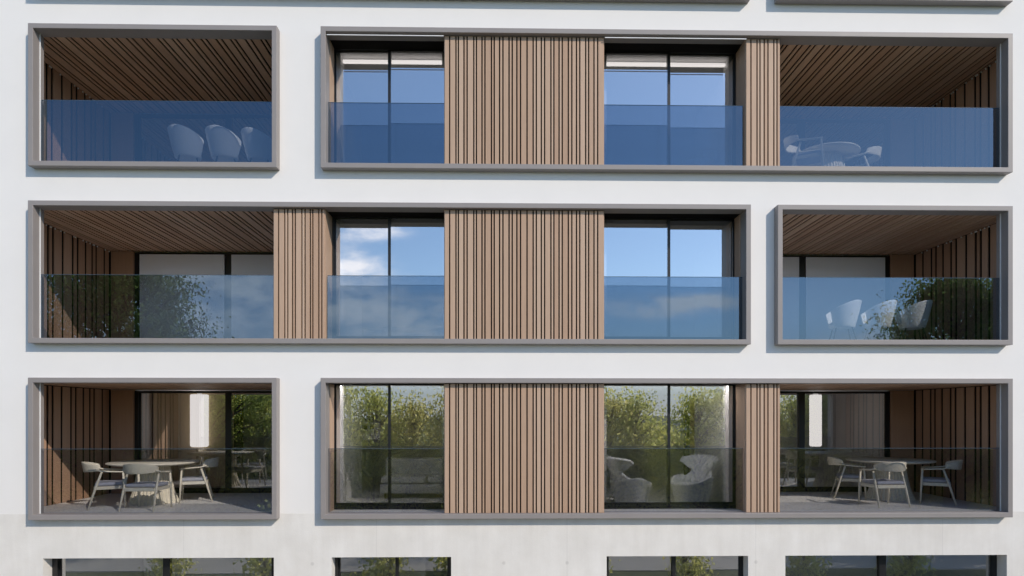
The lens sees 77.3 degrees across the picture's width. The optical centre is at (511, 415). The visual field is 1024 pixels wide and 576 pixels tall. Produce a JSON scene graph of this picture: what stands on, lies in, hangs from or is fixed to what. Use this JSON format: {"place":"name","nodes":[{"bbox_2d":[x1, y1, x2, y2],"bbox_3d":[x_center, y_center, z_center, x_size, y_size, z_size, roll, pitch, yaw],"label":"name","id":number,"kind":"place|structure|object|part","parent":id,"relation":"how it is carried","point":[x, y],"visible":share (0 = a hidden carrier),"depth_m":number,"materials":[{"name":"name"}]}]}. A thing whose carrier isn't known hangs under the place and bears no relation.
{"place":"outdoors","nodes":[
{"label":"outdoors","id":0,"kind":"place"},
{"bbox_2d":[154,393,242,487],"bbox_3d":[-7.208,0.575,14.751,1.800,2.200,0.550,0,0,-1],"label":"window frame","id":1,"kind":"object","parent":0,"point":[171,425],"visible":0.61,"depth_m":14.48,"materials":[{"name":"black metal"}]},
{"bbox_3d":[-7.804,0.540,14.475,0.592,2.110,0.018,0,0,-1],"label":"door","id":2,"kind":"part","parent":1,"relation":"part of","materials":[{"name":"beige wood"}]},
{"bbox_3d":[-7.204,0.540,14.485,0.592,2.110,0.018,0,0,-1],"label":"door","id":3,"kind":"part","parent":1,"relation":"part of","materials":[{"name":"beige wood"}]},
{"bbox_3d":[-6.604,0.540,14.496,0.592,2.110,0.018,0,0,-1],"label":"door","id":4,"kind":"part","parent":1,"relation":"part of","materials":[{"name":"beige wood"}]},
{"bbox_2d":[684,396,694,474],"bbox_3d":[5.553,0.575,17.075,1.800,2.200,0.550,0,0,-1],"label":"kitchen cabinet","id":5,"kind":"object","parent":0,"point":[689,421],"visible":0.11,"depth_m":16.80,"materials":[{"name":"wood"}]},
{"bbox_3d":[4.958,0.540,16.798,0.592,2.110,0.018,0,0,-1],"label":"door","id":6,"kind":"part","parent":5,"relation":"part of","materials":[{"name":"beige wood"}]},
{"label":"ground","id":7,"kind":"structure","parent":0,"visible":0},
{"bbox_2d":[0,0,1023,575],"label":"apartment building","id":8,"kind":"structure","parent":7,"relation":"on","point":[522,268],"depth_m":11.14,"materials":[{"name":"paint"}]},
{"bbox_2d":[81,462,125,509],"bbox_3d":[-7.482,1.253,11.739,0.695,0.852,0.675,0,0,-31],"label":"wooden armchair","id":9,"kind":"object","parent":8,"relation":"on","point":[99,483],"visible":0.93,"depth_m":11.54,"materials":[{"name":"brown wood"}]},
{"bbox_2d":[118,464,171,511],"bbox_3d":[-6.564,1.253,11.423,0.675,0.852,0.695,0,0,2],"label":"wooden armchair","id":10,"kind":"object","parent":8,"relation":"on","point":[146,486],"visible":1,"depth_m":11.28,"materials":[{"name":"brown wood"}]},
{"bbox_2d":[105,459,199,505],"bbox_3d":[-6.938,1.280,12.401,1.600,0.790,1.600,0,0,-1],"label":"round table","id":11,"kind":"object","parent":8,"relation":"on","point":[162,497],"visible":0.72,"depth_m":12.16,"materials":[{"name":"brown wood"}]},
{"bbox_2d":[52,558,273,575],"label":"window","id":12,"kind":"structure","parent":8,"relation":"in","point":[57,563],"depth_m":11.22,"materials":[{"name":"black metal"}]},
{"bbox_2d":[179,457,218,502],"bbox_3d":[-6.183,1.253,12.678,0.695,0.852,0.675,0,0,-23],"label":"wooden armchair","id":13,"kind":"object","parent":8,"relation":"on","point":[201,479],"visible":1,"depth_m":12.46,"materials":[{"name":"brown wood"}]},
{"bbox_2d":[190,393,208,446],"bbox_3d":[-7.032,0.064,14.399,0.380,1.262,0.380,0,0,-1],"label":"pendant lamp","id":14,"kind":"object","parent":8,"relation":"hanging from","point":[199,419],"visible":0.93,"depth_m":14.24,"materials":[{"name":"white fabric"}]},
{"bbox_2d":[135,391,271,492],"bbox_3d":[-6.149,0.564,13.941,4.050,2.218,0.092,0,0,-1],"label":"window","id":15,"kind":"structure","parent":8,"relation":"in","point":[228,488],"depth_m":13.90,"materials":[{"name":"black metal"}]},
{"bbox_2d":[135,253,273,274],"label":"window","id":16,"kind":"structure","parent":8,"relation":"in","point":[227,256],"depth_m":13.90,"materials":[{"name":"black metal"}]},
{"bbox_2d":[362,422,379,439],"bbox_3d":[-3.201,0.334,14.354,0.440,0.382,0.255,0,0,-1],"label":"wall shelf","id":17,"kind":"object","parent":8,"relation":"attached to","point":[369,434],"depth_m":14.46,"materials":[{"name":"paint"}]},
{"bbox_2d":[364,416,373,421],"bbox_3d":[-3.201,0.075,14.346,0.232,0.137,0.232,0,0,-1],"label":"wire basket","id":18,"kind":"object","parent":17,"relation":"on","point":[369,419],"visible":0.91,"depth_m":14.28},
{"bbox_2d":[332,217,443,275],"bbox_3d":[-2.181,-2.458,11.510,2.080,2.271,0.092,0,0,-1],"label":"window","id":19,"kind":"structure","parent":8,"relation":"in","point":[380,246],"depth_m":11.50,"materials":[{"name":"glass"}]},
{"bbox_2d":[334,384,443,508],"bbox_3d":[-2.181,0.536,11.510,2.080,2.271,0.092,0,0,-1],"label":"window","id":20,"kind":"structure","parent":8,"relation":"in","point":[387,505],"depth_m":11.48,"materials":[{"name":"black metal"}]},
{"bbox_2d":[334,49,443,102],"bbox_3d":[-2.181,-5.453,11.510,2.080,2.271,0.092,0,0,-1],"label":"window","id":21,"kind":"structure","parent":8,"relation":"in","point":[375,76],"depth_m":11.50,"materials":[{"name":"blue glass"}]},
{"bbox_2d":[335,557,450,575],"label":"window","id":22,"kind":"structure","parent":8,"relation":"in","point":[337,559],"depth_m":11.30,"materials":[{"name":"black metal"}]},
{"bbox_2d":[380,458,441,498],"bbox_3d":[-1.639,1.285,13.373,2.090,0.780,0.880,0,0,-1],"label":"sofa","id":23,"kind":"object","parent":8,"relation":"on","point":[416,475],"visible":0.42,"depth_m":13.04,"materials":[{"name":"fabric"}]},
{"bbox_2d":[606,456,651,501],"bbox_3d":[2.191,1.213,12.119,0.906,0.912,0.820,0,0,-21],"label":"wing chair","id":24,"kind":"object","parent":8,"relation":"on","point":[624,488],"visible":0.9,"depth_m":11.83,"materials":[{"name":"grey fabric"}]},
{"bbox_2d":[604,218,733,276],"bbox_3d":[2.836,-2.458,11.597,2.475,2.271,0.092,0,0,-1],"label":"window","id":25,"kind":"structure","parent":8,"relation":"in","point":[642,247],"depth_m":11.57,"materials":[{"name":"glass"}]},
{"bbox_2d":[604,385,735,508],"bbox_3d":[2.836,0.536,11.597,2.475,2.271,0.092,0,0,-1],"label":"window","id":26,"kind":"structure","parent":8,"relation":"in","point":[607,505],"depth_m":11.56,"materials":[{"name":"black metal"}]},
{"bbox_2d":[604,52,735,105],"bbox_3d":[2.836,-5.453,11.597,2.475,2.271,0.092,0,0,-1],"label":"window","id":27,"kind":"structure","parent":8,"relation":"in","point":[630,78],"depth_m":11.57,"materials":[{"name":"glass"}]},
{"bbox_2d":[607,556,742,575],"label":"window","id":28,"kind":"structure","parent":8,"relation":"in","point":[673,558],"depth_m":11.39,"materials":[{"name":"black metal"}]},
{"bbox_2d":[670,455,717,501],"bbox_3d":[3.475,1.213,12.250,0.906,0.912,0.820,0,0,-39],"label":"wing chair","id":29,"kind":"object","parent":8,"relation":"on","point":[694,484],"visible":0.94,"depth_m":12.19,"materials":[{"name":"grey fabric"}]},
{"bbox_2d":[809,394,821,446],"bbox_3d":[6.946,0.064,14.643,0.260,1.262,0.260,0,0,-1],"label":"pendant lamp","id":30,"kind":"object","parent":8,"relation":"hanging from","point":[815,420],"visible":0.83,"depth_m":14.54,"materials":[{"name":"white fabric"}]},
{"bbox_2d":[780,391,889,491],"bbox_3d":[6.484,0.564,14.161,3.740,2.218,0.092,0,0,-1],"label":"window","id":31,"kind":"structure","parent":8,"relation":"in","point":[800,487],"depth_m":14.13,"materials":[{"name":"black metal"}]},
{"bbox_2d":[783,255,889,276],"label":"window","id":32,"kind":"structure","parent":8,"relation":"in","point":[802,258],"depth_m":14.12,"materials":[{"name":"black metal"}]},
{"bbox_2d":[827,456,866,499],"bbox_3d":[6.871,1.253,13.196,0.695,0.852,0.675,0,0,21],"label":"wooden armchair","id":33,"kind":"object","parent":8,"relation":"on","point":[847,477],"visible":0.87,"depth_m":12.97,"materials":[{"name":"brown wood"}]},
{"bbox_2d":[858,462,910,507],"bbox_3d":[6.950,1.253,11.899,0.675,0.852,0.695,0,0,-7],"label":"wooden armchair","id":34,"kind":"object","parent":8,"relation":"on","point":[888,483],"visible":1,"depth_m":11.76,"materials":[{"name":"brown wood"}]},
{"bbox_2d":[845,457,936,500],"bbox_3d":[7.694,1.280,13.036,1.600,0.790,1.600,0,0,-1],"label":"round table","id":35,"kind":"object","parent":8,"relation":"on","point":[897,494],"visible":0.73,"depth_m":12.76,"materials":[{"name":"brown wood"}]},
{"bbox_2d":[877,555,996,575],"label":"window","id":36,"kind":"structure","parent":8,"relation":"in","point":[881,559],"depth_m":11.47,"materials":[{"name":"black metal"}]},
{"bbox_2d":[919,460,962,505],"bbox_3d":[8.240,1.253,12.290,0.695,0.852,0.675,0,0,33],"label":"wooden armchair","id":37,"kind":"object","parent":8,"relation":"on","point":[941,481],"visible":1,"depth_m":12.10,"materials":[{"name":"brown wood"}]}
]}

